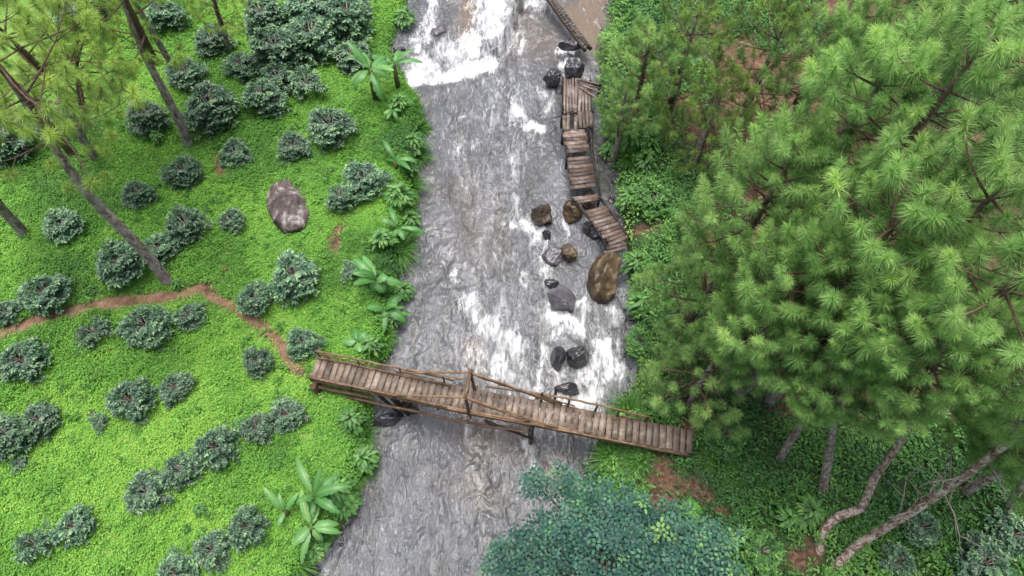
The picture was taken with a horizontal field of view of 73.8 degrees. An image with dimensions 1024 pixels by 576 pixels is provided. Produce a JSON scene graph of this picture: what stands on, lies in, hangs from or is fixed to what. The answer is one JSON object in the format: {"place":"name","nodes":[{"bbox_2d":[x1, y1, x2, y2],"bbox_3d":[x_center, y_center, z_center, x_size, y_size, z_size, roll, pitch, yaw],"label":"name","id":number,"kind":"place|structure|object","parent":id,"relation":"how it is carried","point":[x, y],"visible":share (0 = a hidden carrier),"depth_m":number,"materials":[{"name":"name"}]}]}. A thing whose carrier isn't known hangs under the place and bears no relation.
{"place":"outdoors","nodes":[
{"label":"outdoors","id":0,"kind":"place"},
{"bbox_2d":[0,284,205,337],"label":"dirt path","id":1,"kind":"structure","parent":0,"point":[159,297],"depth_m":20.89,"materials":[{"name":"soil"}]},
{"bbox_2d":[207,292,301,371],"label":"dirt path","id":2,"kind":"structure","parent":0,"point":[249,319],"depth_m":21.00,"materials":[{"name":"soil"}]},
{"bbox_2d":[314,0,636,575],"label":"river water","id":3,"kind":"structure","parent":0,"point":[441,497],"depth_m":22.34,"materials":[{"name":"liquid"}]},
{"bbox_2d":[0,0,1023,575],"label":"ground","id":4,"kind":"structure","parent":0,"point":[666,476],"depth_m":20.75,"materials":[{"name":"plant"}]},
{"bbox_2d":[0,74,29,238],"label":"pine tree","id":5,"kind":"object","parent":4,"relation":"on","point":[14,222],"visible":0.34,"depth_m":20.68,"materials":[{"name":"green plant"}]},
{"bbox_2d":[0,411,35,462],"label":"coffee bush","id":6,"kind":"object","parent":4,"relation":"on","point":[11,441],"visible":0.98,"depth_m":18.57,"materials":[{"name":"green plant"}]},
{"bbox_2d":[0,108,39,168],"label":"coffee bush","id":7,"kind":"object","parent":4,"relation":"on","point":[10,150],"visible":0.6,"depth_m":22.58,"materials":[{"name":"green plant"}]},
{"bbox_2d":[0,336,52,383],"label":"coffee bush","id":8,"kind":"object","parent":4,"relation":"on","point":[28,351],"visible":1,"depth_m":19.52,"materials":[{"name":"green plant"}]},
{"bbox_2d":[9,518,57,564],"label":"coffee bush","id":9,"kind":"object","parent":4,"relation":"on","point":[25,539],"visible":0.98,"depth_m":17.42,"materials":[{"name":"green plant"}]},
{"bbox_2d":[22,401,63,445],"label":"coffee bush","id":10,"kind":"object","parent":4,"relation":"on","point":[43,420],"visible":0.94,"depth_m":18.95,"materials":[{"name":"green plant"}]},
{"bbox_2d":[14,273,74,317],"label":"coffee bush","id":11,"kind":"object","parent":4,"relation":"on","point":[40,290],"visible":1,"depth_m":20.28,"materials":[{"name":"green plant"}]},
{"bbox_2d":[0,0,125,160],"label":"pine tree","id":12,"kind":"object","parent":4,"relation":"on","point":[28,58],"visible":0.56,"depth_m":17.82,"materials":[{"name":"green plant"}]},
{"bbox_2d":[41,206,85,246],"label":"coffee bush","id":13,"kind":"object","parent":4,"relation":"on","point":[60,223],"visible":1,"depth_m":21.54,"materials":[{"name":"green plant"}]},
{"bbox_2d":[46,503,98,549],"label":"coffee bush","id":14,"kind":"object","parent":4,"relation":"on","point":[73,526],"visible":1,"depth_m":17.61,"materials":[{"name":"green plant"}]},
{"bbox_2d":[0,0,158,155],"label":"pine tree","id":15,"kind":"object","parent":4,"relation":"on","point":[78,91],"visible":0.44,"depth_m":19.81,"materials":[{"name":"green plant"}]},
{"bbox_2d":[0,0,173,286],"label":"pine tree","id":16,"kind":"object","parent":4,"relation":"on","point":[52,135],"visible":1,"depth_m":14.67,"materials":[{"name":"green plant"}]},
{"bbox_2d":[72,313,113,352],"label":"coffee bush","id":17,"kind":"object","parent":4,"relation":"on","point":[91,337],"visible":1,"depth_m":20.14,"materials":[{"name":"green plant"}]},
{"bbox_2d":[25,0,192,147],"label":"pine tree","id":18,"kind":"object","parent":4,"relation":"on","point":[150,58],"visible":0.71,"depth_m":19.77,"materials":[{"name":"green plant"}]},
{"bbox_2d":[94,238,146,289],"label":"coffee bush","id":19,"kind":"object","parent":4,"relation":"on","point":[112,269],"visible":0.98,"depth_m":20.71,"materials":[{"name":"green plant"}]},
{"bbox_2d":[104,376,157,424],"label":"coffee bush","id":20,"kind":"object","parent":4,"relation":"on","point":[138,393],"visible":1,"depth_m":19.10,"materials":[{"name":"green plant"}]},
{"bbox_2d":[120,179,159,210],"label":"coffee bush","id":21,"kind":"object","parent":4,"relation":"on","point":[136,190],"visible":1,"depth_m":22.33,"materials":[{"name":"green plant"}]},
{"bbox_2d":[113,303,175,351],"bbox_3d":[-10.823,1.159,20.255,1.608,0.973,1.596,30,67,14],"label":"coffee bush","id":22,"kind":"object","parent":4,"relation":"on","point":[139,327],"visible":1,"depth_m":19.98,"materials":[{"name":"green plant"}]},
{"bbox_2d":[121,467,174,516],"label":"coffee bush","id":23,"kind":"object","parent":4,"relation":"on","point":[134,497],"visible":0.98,"depth_m":18.14,"materials":[{"name":"green plant"}]},
{"bbox_2d":[123,97,172,137],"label":"coffee bush","id":24,"kind":"object","parent":4,"relation":"on","point":[153,110],"visible":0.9,"depth_m":23.59,"materials":[{"name":"green plant"}]},
{"bbox_2d":[143,231,186,269],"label":"coffee bush","id":25,"kind":"object","parent":4,"relation":"on","point":[158,244],"visible":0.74,"depth_m":21.37,"materials":[{"name":"green plant"}]},
{"bbox_2d":[145,0,192,31],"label":"coffee bush","id":26,"kind":"object","parent":4,"relation":"on","point":[170,13],"visible":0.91,"depth_m":25.89,"materials":[{"name":"green plant"}]},
{"bbox_2d":[157,371,196,409],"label":"coffee bush","id":27,"kind":"object","parent":4,"relation":"on","point":[180,383],"visible":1,"depth_m":19.50,"materials":[{"name":"green plant"}]},
{"bbox_2d":[155,545,201,575],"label":"coffee bush","id":28,"kind":"object","parent":4,"relation":"on","point":[175,564],"visible":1,"depth_m":17.43,"materials":[{"name":"green plant"}]},
{"bbox_2d":[157,450,206,491],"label":"coffee bush","id":29,"kind":"object","parent":4,"relation":"on","point":[186,467],"visible":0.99,"depth_m":18.33,"materials":[{"name":"green plant"}]},
{"bbox_2d":[158,154,205,189],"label":"coffee bush","id":30,"kind":"object","parent":4,"relation":"on","point":[188,172],"visible":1,"depth_m":22.81,"materials":[{"name":"green plant"}]},
{"bbox_2d":[163,56,209,94],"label":"coffee bush","id":31,"kind":"object","parent":4,"relation":"on","point":[180,78],"visible":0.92,"depth_m":24.47,"materials":[{"name":"green plant"}]},
{"bbox_2d":[169,301,207,332],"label":"coffee bush","id":32,"kind":"object","parent":4,"relation":"on","point":[183,315],"visible":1,"depth_m":20.55,"materials":[{"name":"green plant"}]},
{"bbox_2d":[165,204,213,247],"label":"coffee bush","id":33,"kind":"object","parent":4,"relation":"on","point":[184,229],"visible":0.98,"depth_m":21.66,"materials":[{"name":"green plant"}]},
{"bbox_2d":[179,79,241,139],"bbox_3d":[-10.464,-6.208,23.796,1.955,1.425,2.414,14,64,7],"label":"coffee bush","id":34,"kind":"object","parent":4,"relation":"on","point":[218,103],"visible":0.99,"depth_m":23.49,"materials":[{"name":"green plant"}]},
{"bbox_2d":[190,527,230,574],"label":"coffee bush","id":35,"kind":"object","parent":4,"relation":"on","point":[202,553],"visible":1,"depth_m":17.60,"materials":[{"name":"green plant"}]},
{"bbox_2d":[0,0,425,575],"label":"ground cover","id":36,"kind":"object","parent":4,"relation":"on","point":[311,458],"visible":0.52,"depth_m":20.95,"materials":[{"name":"green plant"}]},
{"bbox_2d":[178,0,248,51],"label":"pine tree","id":37,"kind":"object","parent":4,"relation":"on","point":[220,23],"visible":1,"depth_m":23.12,"materials":[{"name":"green plant"}]},
{"bbox_2d":[188,421,241,472],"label":"coffee bush","id":38,"kind":"object","parent":4,"relation":"on","point":[208,451],"visible":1,"depth_m":18.57,"materials":[{"name":"green plant"}]},
{"bbox_2d":[192,22,238,58],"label":"coffee bush","id":39,"kind":"object","parent":4,"relation":"on","point":[213,41],"visible":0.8,"depth_m":25.40,"materials":[{"name":"green plant"}]},
{"bbox_2d":[217,137,253,168],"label":"coffee bush","id":40,"kind":"object","parent":4,"relation":"on","point":[232,151],"visible":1,"depth_m":23.44,"materials":[{"name":"green plant"}]},
{"bbox_2d":[221,50,258,83],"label":"coffee bush","id":41,"kind":"object","parent":4,"relation":"on","point":[240,63],"visible":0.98,"depth_m":24.98,"materials":[{"name":"green plant"}]},
{"bbox_2d":[226,502,272,553],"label":"coffee bush","id":42,"kind":"object","parent":4,"relation":"on","point":[242,534],"visible":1,"depth_m":17.77,"materials":[{"name":"green plant"}]},
{"bbox_2d":[235,278,272,317],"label":"coffee bush","id":43,"kind":"object","parent":4,"relation":"on","point":[253,296],"visible":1,"depth_m":20.75,"materials":[{"name":"green plant"}]},
{"bbox_2d":[238,412,273,445],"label":"coffee bush","id":44,"kind":"object","parent":4,"relation":"on","point":[251,431],"visible":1,"depth_m":19.10,"materials":[{"name":"green plant"}]},
{"bbox_2d":[241,346,274,379],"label":"coffee bush","id":45,"kind":"object","parent":4,"relation":"on","point":[259,365],"visible":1,"depth_m":19.93,"materials":[{"name":"green plant"}]},
{"bbox_2d":[238,76,290,119],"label":"coffee bush","id":46,"kind":"object","parent":4,"relation":"on","point":[268,97],"visible":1,"depth_m":24.05,"materials":[{"name":"green plant"}]},
{"bbox_2d":[242,0,288,36],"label":"coffee bush","id":47,"kind":"object","parent":4,"relation":"on","point":[268,12],"visible":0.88,"depth_m":25.97,"materials":[{"name":"green plant"}]},
{"bbox_2d":[247,23,305,74],"bbox_3d":[-8.835,-8.742,25.312,2.406,1.549,2.213,22,65,11],"label":"coffee bush","id":48,"kind":"object","parent":4,"relation":"on","point":[269,44],"visible":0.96,"depth_m":24.99,"materials":[{"name":"green plant"}]},
{"bbox_2d":[266,178,309,233],"bbox_3d":[-7.477,-2.731,22.886,1.373,0.899,2.296,-17,64,-8],"label":"boulder","id":49,"kind":"object","parent":4,"relation":"on","point":[287,209],"visible":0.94,"depth_m":22.50,"materials":[{"name":"stone"}]},
{"bbox_2d":[266,396,311,434],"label":"coffee bush","id":50,"kind":"object","parent":4,"relation":"on","point":[293,411],"visible":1,"depth_m":19.41,"materials":[{"name":"green plant"}]},
{"bbox_2d":[266,248,321,307],"bbox_3d":[-6.804,-0.385,21.293,1.619,1.205,2.030,-2,63,-1],"label":"coffee bush","id":51,"kind":"object","parent":4,"relation":"on","point":[296,273],"visible":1,"depth_m":20.98,"materials":[{"name":"green plant"}]},
{"bbox_2d":[275,130,315,164],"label":"coffee bush","id":52,"kind":"object","parent":4,"relation":"on","point":[292,145],"visible":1,"depth_m":23.51,"materials":[{"name":"green plant"}]},
{"bbox_2d":[283,0,328,27],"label":"coffee bush","id":53,"kind":"object","parent":4,"relation":"on","point":[297,8],"visible":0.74,"depth_m":26.22,"materials":[{"name":"green plant"}]},
{"bbox_2d":[285,327,327,361],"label":"coffee bush","id":54,"kind":"object","parent":4,"relation":"on","point":[304,343],"visible":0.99,"depth_m":20.30,"materials":[{"name":"green plant"}]},
{"bbox_2d":[285,63,329,99],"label":"coffee bush","id":55,"kind":"object","parent":4,"relation":"on","point":[299,86],"visible":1,"depth_m":24.62,"materials":[{"name":"green plant"}]},
{"bbox_2d":[280,9,338,65],"bbox_3d":[-7.558,-9.419,25.764,2.253,1.610,2.303,-37,69,-17],"label":"coffee bush","id":56,"kind":"object","parent":4,"relation":"on","point":[319,37],"visible":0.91,"depth_m":25.47,"materials":[{"name":"green plant"}]},
{"bbox_2d":[292,489,341,564],"bbox_3d":[-5.414,6.235,18.082,1.331,1.016,1.544,-34,68,-16],"label":"banana plant","id":57,"kind":"object","parent":4,"relation":"on","point":[303,534],"visible":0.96,"depth_m":17.79,"materials":[{"name":"green plant"}]},
{"bbox_2d":[293,456,350,525],"bbox_3d":[-5.263,5.522,18.144,1.931,1.538,1.424,21,65,10],"label":"banana plant","id":58,"kind":"object","parent":4,"relation":"on","point":[324,489],"visible":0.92,"depth_m":17.84,"materials":[{"name":"green plant"}]},
{"bbox_2d":[306,106,358,152],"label":"coffee bush","id":59,"kind":"object","parent":4,"relation":"on","point":[326,127],"visible":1,"depth_m":23.56,"materials":[{"name":"green plant"}]},
{"bbox_2d":[324,183,357,212],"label":"coffee bush","id":60,"kind":"object","parent":4,"relation":"on","point":[342,196],"visible":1,"depth_m":22.40,"materials":[{"name":"green plant"}]},
{"bbox_2d":[315,0,375,43],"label":"coffee bush","id":61,"kind":"object","parent":4,"relation":"on","point":[340,13],"visible":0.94,"depth_m":25.91,"materials":[{"name":"green plant"}]},
{"bbox_2d":[331,40,374,77],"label":"coffee bush","id":62,"kind":"object","parent":4,"relation":"on","point":[343,53],"visible":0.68,"depth_m":25.50,"materials":[{"name":"green plant"}]},
{"bbox_2d":[341,159,393,204],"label":"coffee bush","id":63,"kind":"object","parent":4,"relation":"on","point":[366,175],"visible":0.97,"depth_m":22.74,"materials":[{"name":"green plant"}]},
{"bbox_2d":[347,42,393,101],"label":"banana plant","id":64,"kind":"object","parent":4,"relation":"on","point":[362,58],"visible":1,"depth_m":23.74,"materials":[{"name":"green plant"}]},
{"bbox_2d":[351,256,402,293],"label":"banana plant","id":65,"kind":"object","parent":4,"relation":"on","point":[366,271],"visible":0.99,"depth_m":21.00,"materials":[{"name":"green plant"}]},
{"bbox_2d":[363,293,406,332],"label":"banana plant","id":66,"kind":"object","parent":4,"relation":"on","point":[391,309],"visible":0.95,"depth_m":21.14,"materials":[{"name":"green plant"}]},
{"bbox_2d":[307,350,692,456],"bbox_3d":[-0.442,3.422,19.253,10.953,3.779,1.153,11,64,6],"label":"footbridge","id":67,"kind":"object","parent":4,"relation":"on","point":[324,372],"visible":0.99,"depth_m":18.83,"materials":[{"name":"brown wood"}]},
{"bbox_2d":[555,78,630,253],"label":"boardwalk","id":68,"kind":"structure","parent":4,"relation":"on","point":[576,139],"depth_m":23.91,"materials":[{"name":"brown wood"}]},
{"bbox_2d":[586,252,620,303],"bbox_3d":[2.967,-0.286,22.395,0.984,1.449,1.679,10,63,5],"label":"river rock","id":69,"kind":"object","parent":4,"relation":"on","point":[603,274],"visible":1,"depth_m":22.01,"materials":[{"name":"stone"}]},
{"bbox_2d":[579,433,639,488],"bbox_3d":[2.912,4.804,19.133,2.088,0.462,2.207,20,65,10],"label":"grass tussock","id":70,"kind":"object","parent":4,"relation":"on","point":[601,446],"depth_m":19.10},
{"bbox_2d":[476,458,752,575],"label":"broadleaf tree","id":71,"kind":"object","parent":4,"relation":"on","point":[613,534],"visible":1,"depth_m":14.05,"materials":[{"name":"teal plant"}]},
{"bbox_2d":[591,78,649,166],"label":"pine tree","id":72,"kind":"object","parent":4,"relation":"on","point":[635,128],"visible":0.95,"depth_m":22.02,"materials":[{"name":"green plant"}]},
{"bbox_2d":[612,437,662,490],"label":"grass tussock","id":73,"kind":"object","parent":4,"relation":"on","point":[650,461],"depth_m":18.93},
{"bbox_2d":[624,325,652,360],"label":"shrub","id":74,"kind":"object","parent":4,"relation":"on","point":[637,347],"visible":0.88,"depth_m":21.01,"materials":[{"name":"green plant"}]},
{"bbox_2d":[592,12,703,135],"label":"pine tree","id":75,"kind":"object","parent":4,"relation":"on","point":[642,27],"visible":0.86,"depth_m":21.67,"materials":[{"name":"green plant"}]},
{"bbox_2d":[631,178,674,218],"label":"shrub","id":76,"kind":"object","parent":4,"relation":"on","point":[661,194],"visible":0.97,"depth_m":22.48,"materials":[{"name":"green plant"}]},
{"bbox_2d":[618,0,738,132],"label":"pine tree","id":77,"kind":"object","parent":4,"relation":"on","point":[686,15],"visible":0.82,"depth_m":21.19,"materials":[{"name":"green plant"}]},
{"bbox_2d":[637,316,751,443],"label":"pine tree","id":78,"kind":"object","parent":4,"relation":"on","point":[690,395],"visible":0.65,"depth_m":16.98,"materials":[{"name":"green plant"}]},
{"bbox_2d":[629,233,770,361],"bbox_3d":[4.892,0.537,18.382,3.768,5.672,3.275,0,63,0],"label":"pine tree","id":79,"kind":"object","parent":4,"relation":"on","point":[682,335],"visible":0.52,"depth_m":17.79,"materials":[{"name":"green plant"}]},
{"bbox_2d":[655,46,769,177],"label":"pine tree","id":80,"kind":"object","parent":4,"relation":"on","point":[708,125],"visible":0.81,"depth_m":20.94,"materials":[{"name":"green plant"}]},
{"bbox_2d":[697,414,746,458],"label":"shrub","id":81,"kind":"object","parent":4,"relation":"on","point":[730,446],"visible":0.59,"depth_m":18.58,"materials":[{"name":"green plant"}]},
{"bbox_2d":[692,270,828,398],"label":"pine tree","id":82,"kind":"object","parent":4,"relation":"on","point":[743,369],"visible":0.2,"depth_m":15.85,"materials":[{"name":"green plant"}]},
{"bbox_2d":[736,526,785,575],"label":"shrub","id":83,"kind":"object","parent":4,"relation":"on","point":[767,563],"visible":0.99,"depth_m":17.15,"materials":[{"name":"green plant"}]},
{"bbox_2d":[710,0,834,136],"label":"pine tree","id":84,"kind":"object","parent":4,"relation":"on","point":[753,93],"visible":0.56,"depth_m":20.56,"materials":[{"name":"green plant"}]},
{"bbox_2d":[668,98,882,329],"bbox_3d":[5.636,-0.616,16.668,4.170,9.770,4.033,-35,68,-16],"label":"pine tree","id":85,"kind":"object","parent":4,"relation":"on","point":[706,215],"visible":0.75,"depth_m":14.12,"materials":[{"name":"green plant"}]},
{"bbox_2d":[701,210,885,399],"bbox_3d":[5.979,1.263,15.948,4.122,8.959,3.908,0,63,0],"label":"pine tree","id":86,"kind":"object","parent":4,"relation":"on","point":[809,240],"visible":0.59,"depth_m":13.72,"materials":[{"name":"green plant"}]},
{"bbox_2d":[565,0,1023,575],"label":"undergrowth","id":87,"kind":"object","parent":4,"relation":"on","point":[853,438],"visible":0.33,"depth_m":18.57,"materials":[{"name":"green plant"}]},
{"bbox_2d":[794,493,827,532],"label":"leafy plant","id":88,"kind":"object","parent":4,"relation":"on","point":[817,516],"visible":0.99,"depth_m":17.48,"materials":[{"name":"green plant"}]},
{"bbox_2d":[756,262,880,462],"bbox_3d":[6.577,1.801,15.877,2.695,8.043,3.144,0,63,0],"label":"pine tree","id":89,"kind":"object","parent":4,"relation":"on","point":[794,434],"visible":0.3,"depth_m":13.43,"materials":[{"name":"green plant"}]},
{"bbox_2d":[758,0,902,135],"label":"pine tree","id":90,"kind":"object","parent":4,"relation":"on","point":[812,45],"visible":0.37,"depth_m":19.46,"materials":[{"name":"green plant"}]},
{"bbox_2d":[767,292,912,494],"bbox_3d":[6.925,2.473,15.484,3.154,8.010,3.062,0,63,0],"label":"pine tree","id":91,"kind":"object","parent":4,"relation":"on","point":[846,398],"visible":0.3,"depth_m":13.88,"materials":[{"name":"green plant"}]},
{"bbox_2d":[745,10,956,261],"bbox_3d":[6.969,-1.916,16.485,3.939,10.870,3.974,0,63,0],"label":"pine tree","id":92,"kind":"object","parent":4,"relation":"on","point":[875,43],"visible":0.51,"depth_m":12.65,"materials":[{"name":"green plant"}]},
{"bbox_2d":[784,298,947,447],"bbox_3d":[7.287,2.176,15.793,3.538,8.294,4.220,0,63,0],"label":"pine tree","id":93,"kind":"object","parent":4,"relation":"on","point":[860,404],"visible":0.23,"depth_m":13.54,"materials":[{"name":"green plant"}]},
{"bbox_2d":[728,134,1006,397],"bbox_3d":[6.686,0.654,15.067,4.130,10.851,3.812,-38,69,-17],"label":"pine tree","id":94,"kind":"object","parent":4,"relation":"on","point":[925,219],"visible":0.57,"depth_m":11.59,"materials":[{"name":"green plant"}]},
{"bbox_2d":[759,0,1023,322],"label":"pine tree","id":95,"kind":"object","parent":4,"relation":"on","point":[973,33],"visible":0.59,"depth_m":11.82,"materials":[{"name":"green plant"}]},
{"bbox_2d":[760,99,1023,408],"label":"pine tree","id":96,"kind":"object","parent":4,"relation":"on","point":[995,156],"visible":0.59,"depth_m":11.13,"materials":[{"name":"green plant"}]},
{"bbox_2d":[813,0,972,168],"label":"pine tree","id":97,"kind":"object","parent":4,"relation":"on","point":[859,17],"visible":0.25,"depth_m":17.46,"materials":[{"name":"green plant"}]},
{"bbox_2d":[875,539,917,575],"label":"shrub","id":98,"kind":"object","parent":4,"relation":"on","point":[895,556],"visible":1,"depth_m":16.98,"materials":[{"name":"green plant"}]},
{"bbox_2d":[815,257,1023,555],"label":"pine tree","id":99,"kind":"object","parent":4,"relation":"on","point":[829,523],"visible":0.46,"depth_m":11.13,"materials":[{"name":"green plant"}]},
{"bbox_2d":[902,501,942,548],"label":"shrub","id":100,"kind":"object","parent":4,"relation":"on","point":[918,532],"visible":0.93,"depth_m":17.30,"materials":[{"name":"green plant"}]},
{"bbox_2d":[826,308,1023,571],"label":"pine tree","id":101,"kind":"object","parent":4,"relation":"on","point":[1010,438],"visible":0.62,"depth_m":12.81,"materials":[{"name":"green plant"}]},
{"bbox_2d":[844,0,1023,178],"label":"pine tree","id":102,"kind":"object","parent":4,"relation":"on","point":[1012,82],"visible":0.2,"depth_m":14.00,"materials":[{"name":"green plant"}]},
{"bbox_2d":[846,200,1023,424],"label":"pine tree","id":103,"kind":"object","parent":4,"relation":"on","point":[944,307],"visible":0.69,"depth_m":10.57,"materials":[{"name":"green plant"}]},
{"bbox_2d":[944,529,1014,575],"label":"shrub","id":104,"kind":"object","parent":4,"relation":"on","point":[995,561],"visible":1,"depth_m":16.54,"materials":[{"name":"green plant"}]},
{"bbox_2d":[937,333,1023,521],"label":"pine tree","id":105,"kind":"object","parent":4,"relation":"on","point":[975,485],"visible":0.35,"depth_m":14.34,"materials":[{"name":"green plant"}]},
{"bbox_2d":[947,336,1023,510],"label":"pine tree","id":106,"kind":"object","parent":4,"relation":"on","point":[1004,460],"visible":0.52,"depth_m":13.85,"materials":[{"name":"green plant"}]},
{"bbox_2d":[983,505,1023,561],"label":"shrub","id":107,"kind":"object","parent":4,"relation":"on","point":[1005,530],"visible":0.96,"depth_m":16.95,"materials":[{"name":"green plant"}]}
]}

